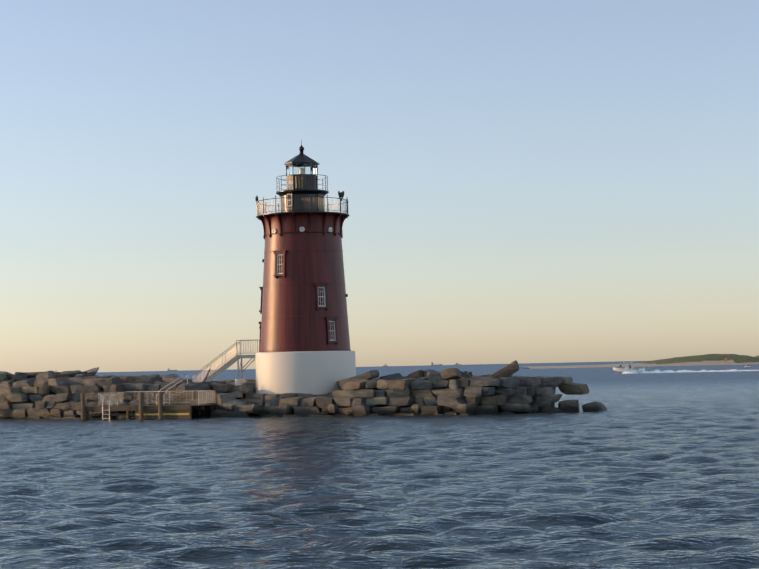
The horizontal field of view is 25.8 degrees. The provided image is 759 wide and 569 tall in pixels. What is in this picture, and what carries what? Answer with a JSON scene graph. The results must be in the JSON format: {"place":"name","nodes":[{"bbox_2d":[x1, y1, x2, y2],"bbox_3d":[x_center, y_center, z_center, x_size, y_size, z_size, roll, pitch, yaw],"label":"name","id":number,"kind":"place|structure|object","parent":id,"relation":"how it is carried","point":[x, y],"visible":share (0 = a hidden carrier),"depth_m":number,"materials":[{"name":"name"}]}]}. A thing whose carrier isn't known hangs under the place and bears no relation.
{"place":"outdoors","nodes":[
{"label":"outdoors","id":0,"kind":"place"},
{"bbox_2d":[0,361,758,568],"bbox_3d":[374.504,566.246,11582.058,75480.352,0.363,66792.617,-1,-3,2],"label":"water","id":1,"kind":"structure","parent":0,"point":[652,471],"depth_m":47.82,"materials":[{"name":"blue liquid"}]},
{"bbox_2d":[102,374,194,419],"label":"ladders","id":2,"kind":"object","parent":1,"relation":"in","point":[157,394],"visible":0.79,"depth_m":121.43,"materials":[{"name":"silver metal"}]},
{"bbox_2d":[81,392,216,419],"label":"dock","id":3,"kind":"object","parent":1,"relation":"in","point":[141,411],"visible":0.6,"depth_m":118.94,"materials":[{"name":"brown wood"}]},
{"bbox_2d":[98,390,215,406],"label":"dock railing","id":4,"kind":"object","parent":3,"relation":"on","point":[100,395],"visible":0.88,"depth_m":121.68,"materials":[{"name":"grey metal"}]},
{"bbox_2d":[0,360,606,419],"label":"breakwater rocks","id":5,"kind":"object","parent":1,"relation":"in","point":[452,391],"visible":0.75,"depth_m":118.23,"materials":[{"name":"grey stone"}]},
{"bbox_2d":[193,340,257,381],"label":"stairs","id":6,"kind":"structure","parent":5,"relation":"on","point":[221,369],"depth_m":124.74,"materials":[{"name":"metal"}]},
{"bbox_2d":[6,369,471,382],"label":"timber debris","id":7,"kind":"object","parent":5,"relation":"on","point":[30,374],"visible":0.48,"depth_m":129.42,"materials":[{"name":"brown wood"}]},
{"bbox_2d":[235,379,245,397],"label":"footings","id":8,"kind":"object","parent":5,"relation":"on","point":[239,381],"visible":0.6,"depth_m":124.54,"materials":[{"name":"grey concrete"}]},
{"bbox_2d":[255,351,355,406],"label":"caisson","id":9,"kind":"object","parent":1,"relation":"in","point":[314,372],"visible":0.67,"depth_m":121.21,"materials":[{"name":"white paint"}]},
{"bbox_2d":[257,213,350,351],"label":"tower shell","id":10,"kind":"object","parent":9,"relation":"on","point":[304,295],"visible":1,"depth_m":122.22,"materials":[{"name":"red metal"}]},
{"bbox_2d":[256,189,349,218],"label":"iron top","id":11,"kind":"object","parent":10,"relation":"on","point":[304,194],"visible":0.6,"depth_m":123.57,"materials":[{"name":"black metal"}]},
{"bbox_2d":[284,140,319,189],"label":"lantern","id":12,"kind":"object","parent":11,"relation":"on","point":[301,159],"depth_m":124.54,"materials":[{"name":"black metal"}]},
{"bbox_2d":[299,168,304,173],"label":"beacon","id":13,"kind":"object","parent":12,"relation":"in","point":[301,170],"depth_m":125.09,"materials":[{"name":"white"}]},
{"bbox_2d":[257,174,347,214],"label":"railings","id":14,"kind":"object","parent":11,"relation":"on","point":[265,208],"visible":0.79,"depth_m":123.36,"materials":[{"name":"black metal"}]},
{"bbox_2d":[255,191,343,204],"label":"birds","id":15,"kind":"object","parent":14,"relation":"on","point":[340,194],"visible":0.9,"depth_m":123.51},
{"bbox_2d":[286,183,323,210],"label":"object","id":16,"kind":"object","parent":11,"relation":"on","point":[320,207],"visible":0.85,"depth_m":123.87,"materials":[{"name":"metal"}]},
{"bbox_2d":[613,362,644,372],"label":"motor boat","id":17,"kind":"object","parent":1,"relation":"on","point":[626,369],"visible":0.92,"depth_m":459.02,"materials":[{"name":"white"}]},
{"bbox_2d":[621,369,758,373],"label":"wake","id":18,"kind":"object","parent":1,"relation":"on","point":[654,371],"visible":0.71,"depth_m":458.24,"materials":[{"name":"white liquid"}]},
{"bbox_2d":[0,0,758,373],"label":"sky","id":19,"kind":"structure","parent":0,"point":[523,181],"materials":[{"name":"blue"}]},
{"bbox_2d":[527,354,758,368],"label":"distant shoreline","id":20,"kind":"structure","parent":0,"point":[717,359],"depth_m":1011.38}
]}

